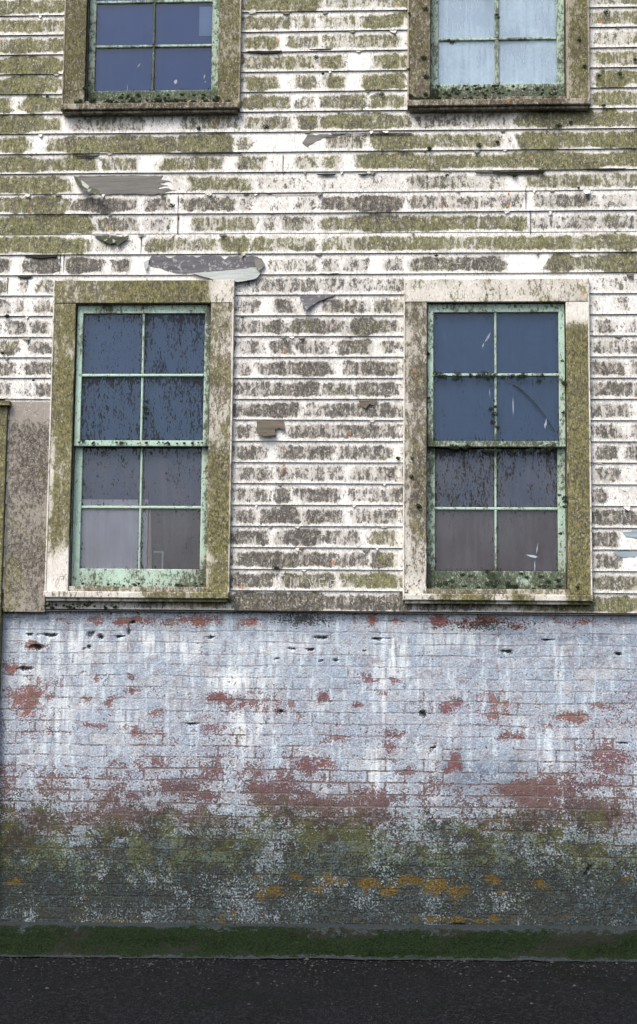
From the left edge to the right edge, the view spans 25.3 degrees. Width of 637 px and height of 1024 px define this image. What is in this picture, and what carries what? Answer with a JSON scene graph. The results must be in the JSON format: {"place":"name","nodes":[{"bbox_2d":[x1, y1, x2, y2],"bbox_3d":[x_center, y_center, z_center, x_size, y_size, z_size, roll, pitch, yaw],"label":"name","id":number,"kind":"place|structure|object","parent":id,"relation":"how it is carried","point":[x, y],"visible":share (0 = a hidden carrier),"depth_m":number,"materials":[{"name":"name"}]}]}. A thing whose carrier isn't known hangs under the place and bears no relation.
{"place":"outdoors","nodes":[
{"label":"outdoors","id":0,"kind":"place"},
{"bbox_2d":[0,956,636,1023],"bbox_3d":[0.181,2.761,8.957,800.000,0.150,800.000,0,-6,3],"label":"ground","id":1,"kind":"structure","parent":0,"point":[187,997],"depth_m":7.80,"materials":[{"name":"black asphalt"}]},
{"bbox_2d":[0,956,634,1023],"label":"grit","id":2,"kind":"object","parent":1,"relation":"on","point":[149,964],"visible":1,"depth_m":8.46,"materials":[{"name":"grey gravel"}]},
{"bbox_2d":[0,0,636,925],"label":"weathered building","id":3,"kind":"structure","parent":1,"relation":"on","point":[324,724],"depth_m":9.28,"materials":[{"name":"white wood"}]},
{"bbox_2d":[0,401,10,696],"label":"door","id":4,"kind":"structure","parent":3,"relation":"in","point":[4,405],"depth_m":9.35,"materials":[{"name":"green paint"}]},
{"bbox_2d":[43,279,234,601],"bbox_3d":[-1.167,-0.475,9.395,1.208,2.136,0.198,0,-6,3],"label":"window","id":5,"kind":"structure","parent":3,"relation":"in","point":[213,301],"depth_m":9.37,"materials":[{"name":"green paint"}]},
{"bbox_2d":[80,499,147,568],"bbox_3d":[-1.350,0.199,9.385,0.444,0.567,0.005,0,-6,3],"label":"card sheet","id":6,"kind":"object","parent":5,"relation":"in","point":[109,538],"visible":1,"depth_m":9.39,"materials":[{"name":"white cardboard"}]},
{"bbox_2d":[78,304,204,586],"bbox_3d":[-1.161,-0.448,9.356,0.856,1.897,0.023,0,-6,3],"label":"moss","id":7,"kind":"object","parent":5,"relation":"on","point":[168,443],"visible":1,"depth_m":9.35,"materials":[{"name":"green plant"}]},
{"bbox_2d":[81,315,204,505],"bbox_3d":[-1.161,-0.772,9.488,1.020,1.478,0.004,0,-6,3],"label":"roller blind","id":8,"kind":"object","parent":5,"relation":"attached to","point":[159,490],"visible":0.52,"depth_m":9.48,"materials":[{"name":"fabric"}]},
{"bbox_2d":[147,509,151,567],"bbox_3d":[-1.109,0.188,9.380,0.030,0.442,0.006,0,-6,3],"label":"wooden lath","id":9,"kind":"object","parent":5,"relation":"attached to","point":[149,551],"visible":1,"depth_m":9.37,"materials":[{"name":"wood"}]},
{"bbox_2d":[61,0,241,116],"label":"window","id":10,"kind":"structure","parent":3,"relation":"in","point":[80,16],"depth_m":9.63,"materials":[{"name":"green paint"}]},
{"bbox_2d":[74,84,230,103],"bbox_3d":[-1.117,-2.794,9.578,1.073,0.200,0.037,0,-6,3],"label":"moss","id":11,"kind":"object","parent":10,"relation":"on","point":[215,99],"visible":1,"depth_m":9.57,"materials":[{"name":"green plant"}]},
{"bbox_2d":[95,0,212,90],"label":"roller blind","id":12,"kind":"object","parent":10,"relation":"attached to","point":[121,69],"visible":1,"depth_m":9.75,"materials":[{"name":"blue fabric"}]},
{"bbox_2d":[153,551,163,568],"bbox_3d":[-1.055,0.326,9.370,0.066,0.136,0.008,0,-6,3],"label":"picture frame","id":13,"kind":"object","parent":3,"relation":"in","point":[158,559],"visible":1,"depth_m":9.37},
{"bbox_2d":[147,509,200,568],"bbox_3d":[-1.169,0.211,9.408,1.020,0.750,0.020,0,-6,3],"label":"curtain","id":14,"kind":"object","parent":3,"relation":"hanging from","point":[173,533],"visible":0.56,"depth_m":9.40,"materials":[{"name":"grey fabric"}]},
{"bbox_2d":[199,6,212,35],"bbox_3d":[-0.771,-3.362,9.742,0.093,0.212,0.004,0,-6,3],"label":"card sheet","id":15,"kind":"object","parent":3,"relation":"attached to","point":[205,20],"visible":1,"depth_m":9.74,"materials":[{"name":"blue cardboard"}]},
{"bbox_2d":[1,9,636,609],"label":"moss","id":16,"kind":"object","parent":3,"relation":"attached to","point":[607,11],"visible":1,"depth_m":9.44,"materials":[{"name":"green plant"}]},
{"bbox_2d":[402,360,579,598],"bbox_3d":[1.109,-0.211,9.180,1.134,1.572,0.036,0,-6,3],"label":"moss","id":17,"kind":"object","parent":3,"relation":"on","point":[565,497],"visible":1,"depth_m":9.14,"materials":[{"name":"green plant"}]},
{"bbox_2d":[426,510,557,588],"bbox_3d":[1.155,0.221,9.285,1.020,0.750,0.016,0,-6,3],"label":"curtain","id":18,"kind":"object","parent":3,"relation":"hanging from","point":[463,541],"visible":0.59,"depth_m":9.29,"materials":[{"name":"grey fabric"}]},
{"bbox_2d":[433,313,558,507],"bbox_3d":[1.164,-0.762,9.366,1.020,1.478,0.004,0,-6,3],"label":"roller blind","id":19,"kind":"object","parent":3,"relation":"attached to","point":[527,343],"visible":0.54,"depth_m":9.36,"materials":[{"name":"fabric"}]},
{"bbox_2d":[427,352,565,589],"bbox_3d":[1.150,-0.265,9.213,0.914,1.579,0.045,0,-6,3],"label":"moss","id":20,"kind":"object","parent":3,"relation":"on","point":[455,446],"visible":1,"depth_m":9.21,"materials":[{"name":"green plant"}]},
{"bbox_2d":[438,0,556,84],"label":"roller blind","id":21,"kind":"object","parent":3,"relation":"attached to","point":[527,62],"visible":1,"depth_m":9.62,"materials":[{"name":"white fabric"}]},
{"bbox_2d":[403,278,592,604],"bbox_3d":[1.158,-0.465,9.273,1.208,2.136,0.198,0,-6,3],"label":"window","id":22,"kind":"structure","parent":3,"relation":"in","point":[567,297],"depth_m":9.24,"materials":[{"name":"green paint"}]},
{"bbox_2d":[407,0,590,112],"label":"window","id":23,"kind":"structure","parent":3,"relation":"in","point":[572,16],"depth_m":9.50,"materials":[{"name":"green paint"}]},
{"bbox_2d":[406,6,586,99],"bbox_3d":[1.185,-3.047,9.484,1.202,0.693,0.032,0,-6,3],"label":"moss","id":24,"kind":"object","parent":23,"relation":"on","point":[435,96],"visible":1,"depth_m":9.47,"materials":[{"name":"green plant"}]},
{"bbox_2d":[513,384,554,430],"bbox_3d":[1.404,-0.679,9.254,0.270,0.316,0.016,0,-6,3],"label":"twig","id":25,"kind":"object","parent":3,"relation":"attached to","point":[534,403],"visible":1,"depth_m":9.25,"materials":[{"name":"wood"}]},
{"bbox_2d":[0,922,636,961],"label":"kerb","id":26,"kind":"structure","parent":1,"relation":"on","point":[363,947],"depth_m":8.81,"materials":[{"name":"concrete"}]},
{"bbox_2d":[1,925,636,953],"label":"moss","id":27,"kind":"object","parent":26,"relation":"on","point":[306,935],"visible":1,"depth_m":8.83,"materials":[{"name":"green plant"}]}
]}

